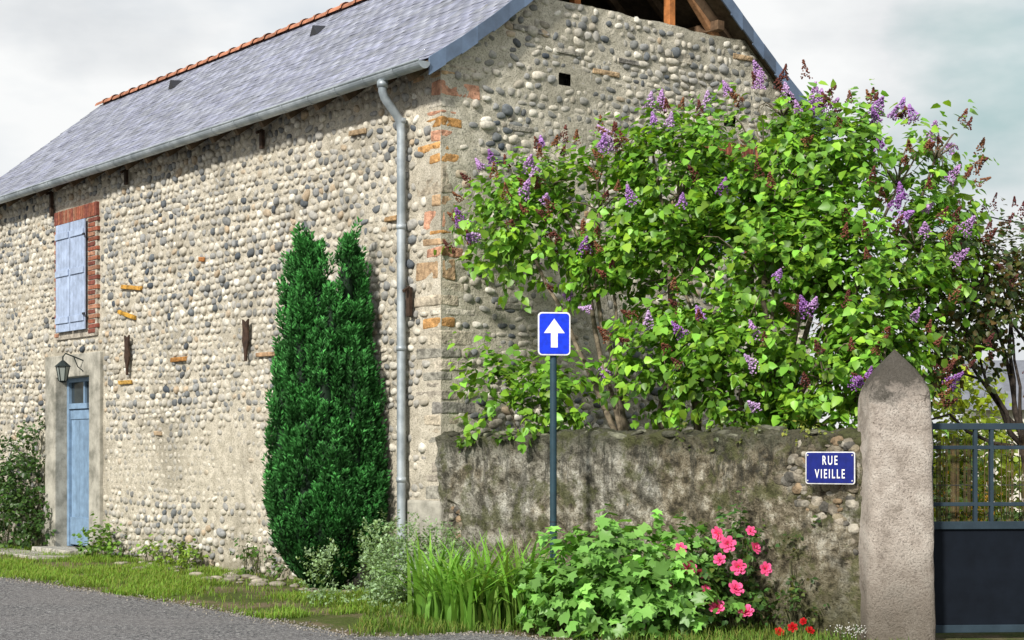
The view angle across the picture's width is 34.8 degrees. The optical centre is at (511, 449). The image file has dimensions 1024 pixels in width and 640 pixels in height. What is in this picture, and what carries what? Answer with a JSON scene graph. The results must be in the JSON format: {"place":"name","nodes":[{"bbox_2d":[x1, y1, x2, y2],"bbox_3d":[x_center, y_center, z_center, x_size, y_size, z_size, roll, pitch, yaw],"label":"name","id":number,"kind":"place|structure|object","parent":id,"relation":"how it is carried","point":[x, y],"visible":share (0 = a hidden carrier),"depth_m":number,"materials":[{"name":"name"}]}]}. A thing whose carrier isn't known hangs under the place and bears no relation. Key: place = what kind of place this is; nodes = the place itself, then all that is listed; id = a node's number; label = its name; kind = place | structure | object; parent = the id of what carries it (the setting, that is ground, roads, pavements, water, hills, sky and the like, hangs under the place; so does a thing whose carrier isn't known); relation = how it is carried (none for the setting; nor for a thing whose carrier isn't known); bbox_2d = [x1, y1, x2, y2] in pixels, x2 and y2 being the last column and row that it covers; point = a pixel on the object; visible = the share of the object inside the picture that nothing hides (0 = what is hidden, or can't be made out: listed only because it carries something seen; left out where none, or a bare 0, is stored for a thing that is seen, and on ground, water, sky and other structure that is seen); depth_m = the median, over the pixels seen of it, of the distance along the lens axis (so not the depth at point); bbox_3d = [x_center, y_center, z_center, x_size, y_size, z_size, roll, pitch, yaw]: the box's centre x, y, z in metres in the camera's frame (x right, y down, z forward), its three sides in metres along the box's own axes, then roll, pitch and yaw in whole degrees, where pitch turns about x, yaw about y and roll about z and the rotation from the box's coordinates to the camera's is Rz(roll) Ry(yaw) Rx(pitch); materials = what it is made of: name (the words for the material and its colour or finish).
{"place":"outdoors","nodes":[
{"label":"outdoors","id":0,"kind":"place"},
{"bbox_2d":[0,546,86,558],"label":"door step","id":1,"kind":"object","parent":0,"point":[63,549],"depth_m":23.15,"materials":[{"name":"grey stone"}]},
{"bbox_2d":[0,577,547,639],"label":"road","id":2,"kind":"structure","parent":0,"point":[30,612],"depth_m":13.98,"materials":[{"name":"grey asphalt"}]},
{"bbox_2d":[0,461,1023,639],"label":"ground","id":3,"kind":"structure","parent":0,"point":[337,622],"depth_m":15.28,"materials":[{"name":"green plant"}]},
{"bbox_2d":[0,408,55,548],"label":"climbing shrub","id":4,"kind":"object","parent":3,"relation":"on","point":[35,526],"visible":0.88,"depth_m":24.32,"materials":[{"name":"green plant"}]},
{"bbox_2d":[72,512,131,560],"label":"wall weeds","id":5,"kind":"object","parent":3,"relation":"on","point":[93,548],"depth_m":22.14,"materials":[{"name":"green plant"}]},
{"bbox_2d":[129,532,214,567],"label":"wall weeds","id":6,"kind":"object","parent":3,"relation":"on","point":[183,555],"depth_m":20.67,"materials":[{"name":"green plant"}]},
{"bbox_2d":[0,542,407,619],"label":"grass verge","id":7,"kind":"object","parent":3,"relation":"on","point":[160,584],"depth_m":18.09,"materials":[{"name":"green plant"}]},
{"bbox_2d":[0,68,440,588],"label":"front wall","id":8,"kind":"structure","parent":3,"relation":"on","point":[417,428],"depth_m":19.93,"materials":[{"name":"beige stone"}]},
{"bbox_2d":[45,351,103,553],"bbox_3d":[-6.215,0.078,23.608,0.319,2.914,1.940,0,0,-38],"label":"door surround","id":9,"kind":"object","parent":8,"relation":"attached to","point":[90,365],"visible":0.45,"depth_m":23.99,"materials":[{"name":"beige stone"}]},
{"bbox_2d":[55,353,82,382],"bbox_3d":[-6.272,-1.160,23.073,0.405,0.421,0.225,0,0,-58],"label":"wall lantern","id":10,"kind":"object","parent":9,"relation":"attached to","point":[62,363],"depth_m":22.99,"materials":[{"name":"metal"}]},
{"bbox_2d":[57,367,68,380],"bbox_3d":[-6.317,-1.073,23.002,0.156,0.195,0.180,0,0,-38],"label":"lantern glass","id":11,"kind":"object","parent":10,"relation":"on","point":[62,370],"visible":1,"depth_m":22.95,"materials":[{"name":"grey"}]},
{"bbox_2d":[67,377,88,545],"bbox_3d":[-6.162,0.180,23.644,0.085,2.460,1.180,0,0,-38],"label":"door","id":12,"kind":"structure","parent":9,"relation":"in","point":[77,467],"depth_m":23.85,"materials":[{"name":"paint"}]},
{"bbox_2d":[72,381,88,403],"bbox_3d":[-6.153,-0.835,23.651,0.010,0.310,1.040,0,0,-38],"label":"transom glass","id":13,"kind":"object","parent":9,"relation":"attached to","point":[77,392],"visible":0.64,"depth_m":23.86,"materials":[{"name":"grey"}]},
{"bbox_2d":[55,215,99,340],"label":"brick joints","id":14,"kind":"object","parent":8,"relation":"attached to","point":[73,334],"visible":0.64,"depth_m":23.13,"materials":[{"name":"mortar"}]},
{"bbox_2d":[0,76,431,582],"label":"front river stones","id":15,"kind":"object","parent":8,"relation":"attached to","point":[302,201],"visible":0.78,"depth_m":20.45,"materials":[{"name":"beige stone"}]},
{"bbox_2d":[45,129,412,374],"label":"wall anchors","id":16,"kind":"structure","parent":8,"relation":"attached to","point":[408,290],"depth_m":19.47,"materials":[{"name":"metal"}]},
{"bbox_2d":[377,79,405,569],"bbox_3d":[-1.232,-1.275,16.746,0.340,5.010,0.115,0,0,-38],"label":"downpipe","id":17,"kind":"object","parent":8,"relation":"attached to","point":[390,106],"visible":0.95,"depth_m":16.78,"materials":[{"name":"metal"}]},
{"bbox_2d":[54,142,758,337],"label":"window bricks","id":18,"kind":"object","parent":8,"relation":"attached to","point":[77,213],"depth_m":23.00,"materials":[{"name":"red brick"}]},
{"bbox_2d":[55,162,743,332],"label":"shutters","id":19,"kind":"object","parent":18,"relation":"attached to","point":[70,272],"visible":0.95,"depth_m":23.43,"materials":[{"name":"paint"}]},
{"bbox_2d":[113,560,364,592],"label":"footing stones","id":20,"kind":"object","parent":3,"relation":"on","point":[235,576],"visible":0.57,"depth_m":18.50,"materials":[{"name":"grey stone"}]},
{"bbox_2d":[230,534,286,578],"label":"wall weeds","id":21,"kind":"object","parent":3,"relation":"on","point":[278,569],"depth_m":19.16,"materials":[{"name":"green plant"}]},
{"bbox_2d":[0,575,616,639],"bbox_3d":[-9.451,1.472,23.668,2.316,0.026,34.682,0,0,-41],"label":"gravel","id":22,"kind":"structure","parent":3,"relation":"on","point":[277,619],"depth_m":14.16,"materials":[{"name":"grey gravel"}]},
{"bbox_2d":[260,216,391,588],"bbox_3d":[-1.947,-0.435,17.186,1.397,4.030,1.240,0,0,0],"label":"yew tree","id":23,"kind":"object","parent":3,"relation":"on","point":[325,473],"visible":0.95,"depth_m":16.89,"materials":[{"name":"green plant"}]},
{"bbox_2d":[296,508,496,611],"bbox_3d":[-1.104,1.033,15.471,1.936,0.946,1.434,0,0,0],"label":"snowberry shrub","id":24,"kind":"object","parent":3,"relation":"on","point":[375,589],"visible":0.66,"depth_m":15.42,"materials":[{"name":"green plant"}]},
{"bbox_2d":[403,499,443,590],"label":"corner plinth","id":25,"kind":"structure","parent":3,"relation":"on","point":[424,509],"depth_m":16.60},
{"bbox_2d":[413,64,479,498],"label":"quoins","id":26,"kind":"object","parent":25,"relation":"on","point":[426,269],"visible":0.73,"depth_m":16.53,"materials":[{"name":"stone"}]},
{"bbox_2d":[360,526,592,630],"bbox_3d":[-0.258,1.067,13.960,2.398,0.826,2.255,0,0,0],"label":"iris clump","id":27,"kind":"object","parent":3,"relation":"on","point":[452,593],"visible":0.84,"depth_m":13.67,"materials":[{"name":"green plant"}]},
{"bbox_2d":[538,312,569,572],"bbox_3d":[0.361,0.166,14.238,0.285,2.728,0.094,0,0,-7],"label":"one way sign","id":28,"kind":"object","parent":3,"relation":"on","point":[553,335],"visible":0.94,"depth_m":14.21,"materials":[{"name":"metal"}]},
{"bbox_2d":[417,0,809,433],"bbox_3d":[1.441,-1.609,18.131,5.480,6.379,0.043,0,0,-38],"label":"gable wall","id":29,"kind":"structure","parent":3,"relation":"on","point":[457,138],"depth_m":17.33,"materials":[{"name":"grey stone"}]},
{"bbox_2d":[0,0,820,207],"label":"roof boards","id":30,"kind":"object","parent":29,"relation":"on","point":[685,14],"visible":0.13,"depth_m":19.40,"materials":[{"name":"wood"}]},
{"bbox_2d":[0,58,429,203],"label":"gutter","id":31,"kind":"object","parent":30,"relation":"attached to","point":[399,70],"visible":1,"depth_m":19.02,"materials":[{"name":"metal"}]},
{"bbox_2d":[95,0,364,105],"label":"ridge tiles","id":32,"kind":"object","parent":30,"relation":"on","point":[341,6],"visible":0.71,"depth_m":25.38,"materials":[{"name":"ceramic"}]},
{"bbox_2d":[0,0,510,195],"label":"roof slates","id":33,"kind":"object","parent":30,"relation":"on","point":[359,39],"visible":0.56,"depth_m":21.87,"materials":[{"name":"grey stone"}]},
{"bbox_2d":[168,25,324,89],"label":"roof vents","id":34,"kind":"object","parent":33,"relation":"on","point":[315,29],"visible":1,"depth_m":22.42,"materials":[{"name":"grey metal"}]},
{"bbox_2d":[429,0,831,140],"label":"verge slates","id":35,"kind":"object","parent":30,"relation":"attached to","point":[442,57],"visible":0.8,"depth_m":16.77,"materials":[{"name":"grey stone"}]},
{"bbox_2d":[117,24,752,435],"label":"brick courses","id":36,"kind":"object","parent":29,"relation":"attached to","point":[683,58],"visible":0.43,"depth_m":17.88,"materials":[{"name":"brick"}]},
{"bbox_2d":[454,0,802,432],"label":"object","id":37,"kind":"object","parent":29,"relation":"attached to","point":[486,123],"visible":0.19,"depth_m":17.57,"materials":[{"name":"grey stone"}]},
{"bbox_2d":[559,73,729,126],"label":"putlog holes","id":38,"kind":"object","parent":29,"relation":"attached to","point":[561,79],"visible":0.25,"depth_m":17.55,"materials":[{"name":"stone"}]},
{"bbox_2d":[569,0,731,37],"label":"roof timbers","id":39,"kind":"object","parent":29,"relation":"on","point":[711,23],"visible":0.06,"depth_m":18.92,"materials":[{"name":"brown wood"}]},
{"bbox_2d":[510,503,745,639],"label":"hibiscus shrub","id":40,"kind":"object","parent":3,"relation":"on","point":[598,587],"visible":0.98,"depth_m":12.96,"materials":[{"name":"green plant"}]},
{"bbox_2d":[348,593,908,639],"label":"grass tufts","id":41,"kind":"object","parent":3,"relation":"on","point":[741,634],"visible":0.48,"depth_m":13.17,"materials":[{"name":"green plant"}]},
{"bbox_2d":[435,425,862,639],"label":"rendered wall","id":42,"kind":"structure","parent":3,"relation":"on","point":[489,487],"depth_m":14.16,"materials":[{"name":"grey concrete"}]},
{"bbox_2d":[454,428,522,453],"bbox_3d":[-0.223,-0.081,15.811,0.942,0.262,0.321,0,0,44],"label":"wall top fern","id":43,"kind":"object","parent":42,"relation":"on","point":[497,441],"depth_m":15.65,"materials":[{"name":"green plant"}]},
{"bbox_2d":[447,425,857,439],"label":"coping stones","id":44,"kind":"object","parent":42,"relation":"on","point":[621,436],"visible":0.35,"depth_m":14.48,"materials":[{"name":"grey stone"}]},
{"bbox_2d":[448,436,859,617],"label":"wall stones","id":45,"kind":"object","parent":42,"relation":"in","point":[791,477],"depth_m":13.03,"materials":[{"name":"beige stone"}]},
{"bbox_2d":[671,418,761,451],"bbox_3d":[1.739,-0.100,13.871,1.056,0.356,0.370,0,0,40],"label":"wall top fern","id":46,"kind":"object","parent":42,"relation":"on","point":[716,438],"depth_m":13.81,"materials":[{"name":"green plant"}]},
{"bbox_2d":[781,408,836,444],"bbox_3d":[2.436,-0.141,13.230,0.369,0.411,0.694,0,0,-29],"label":"wall top fern","id":47,"kind":"object","parent":42,"relation":"on","point":[806,430],"depth_m":13.23,"materials":[{"name":"green plant"}]},
{"bbox_2d":[806,452,855,483],"bbox_3d":[2.497,0.140,12.835,0.405,0.255,0.022,0,0,31],"label":"street name sign","id":48,"kind":"object","parent":42,"relation":"attached to","point":[830,467],"visible":1,"depth_m":12.83,"materials":[{"name":"metal"}]},
{"bbox_2d":[649,487,785,632],"bbox_3d":[1.672,0.915,13.376,1.215,1.229,1.122,0,0,0],"label":"rose bush","id":49,"kind":"object","parent":3,"relation":"on","point":[736,585],"visible":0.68,"depth_m":13.14,"materials":[{"name":"pink plant"}]},
{"bbox_2d":[433,59,1003,453],"bbox_3d":[1.779,-1.064,15.497,5.481,5.243,2.666,0,0,22],"label":"lilac tree","id":50,"kind":"object","parent":3,"relation":"on","point":[774,219],"visible":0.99,"depth_m":14.99,"materials":[{"name":"green plant"}]},
{"bbox_2d":[756,510,828,635],"bbox_3d":[2.306,0.989,13.078,0.736,1.028,0.622,0,0,0],"label":"rose bush","id":51,"kind":"object","parent":3,"relation":"on","point":[793,590],"visible":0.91,"depth_m":12.96,"materials":[{"name":"green plant"}]},
{"bbox_2d":[826,622,865,639],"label":"candytuft plant","id":52,"kind":"object","parent":3,"relation":"on","point":[848,628],"visible":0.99,"depth_m":12.49,"materials":[{"name":"white plant"}]},
{"bbox_2d":[858,350,935,639],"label":"stone gate pillar","id":53,"kind":"object","parent":3,"relation":"on","point":[896,560],"visible":0.96,"depth_m":12.47,"materials":[{"name":"beige stone"}]},
{"bbox_2d":[932,422,1023,632],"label":"metal gate","id":54,"kind":"structure","parent":53,"relation":"attached to","point":[978,576],"depth_m":12.82,"materials":[{"name":"metal"}]},
{"bbox_2d":[838,415,1022,520],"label":"hedge","id":55,"kind":"object","parent":3,"relation":"on","point":[986,454],"visible":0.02,"depth_m":25.90,"materials":[{"name":"green plant"}]},
{"bbox_2d":[863,174,1023,466],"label":"plum tree","id":56,"kind":"object","parent":3,"relation":"on","point":[985,331],"visible":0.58,"depth_m":15.30,"materials":[{"name":"brown plant"}]},
{"bbox_2d":[933,436,1002,520],"bbox_3d":[4.471,0.683,16.572,1.095,1.644,0.808,0,0,-24],"label":"forsythia shrub","id":57,"kind":"object","parent":3,"relation":"on","point":[986,496],"visible":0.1,"depth_m":16.58,"materials":[{"name":"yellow plant"}]},
{"bbox_2d":[922,339,1023,520],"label":"golden shrub","id":58,"kind":"object","parent":3,"relation":"on","point":[963,405],"visible":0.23,"depth_m":19.22,"materials":[{"name":"green plant"}]},
{"bbox_2d":[933,430,1022,520],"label":"garden shrub","id":59,"kind":"object","parent":3,"relation":"on","point":[1015,486],"visible":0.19,"depth_m":15.08,"materials":[{"name":"green plant"}]},
{"bbox_2d":[936,435,1023,520],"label":"reed screen","id":60,"kind":"object","parent":3,"relation":"on","point":[953,480],"visible":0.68,"depth_m":12.95,"materials":[{"name":"reed"}]},
{"bbox_3d":[11.000,-1.720,24.000,1.000,6.400,0.251,0,0,0],"label":"utility pole","id":61,"kind":"object","parent":3,"relation":"on","visible":0},
{"bbox_2d":[877,171,1023,223],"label":"overhead wire","id":62,"kind":"object","parent":61,"relation":"attached to","point":[944,202],"visible":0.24,"depth_m":20.97,"materials":[{"name":"metal"}]},
{"bbox_2d":[0,0,1023,457],"label":"sky","id":63,"kind":"structure","parent":0,"point":[59,59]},
{"bbox_2d":[964,410,1023,512],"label":"walls","id":64,"kind":"structure","parent":0,"point":[988,412],"depth_m":38.56,"materials":[{"name":"paint"}]},
{"bbox_2d":[953,360,1023,413],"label":"roof","id":65,"kind":"structure","parent":64,"relation":"on","point":[1005,386],"depth_m":39.34,"materials":[{"name":"stone"}]}
]}

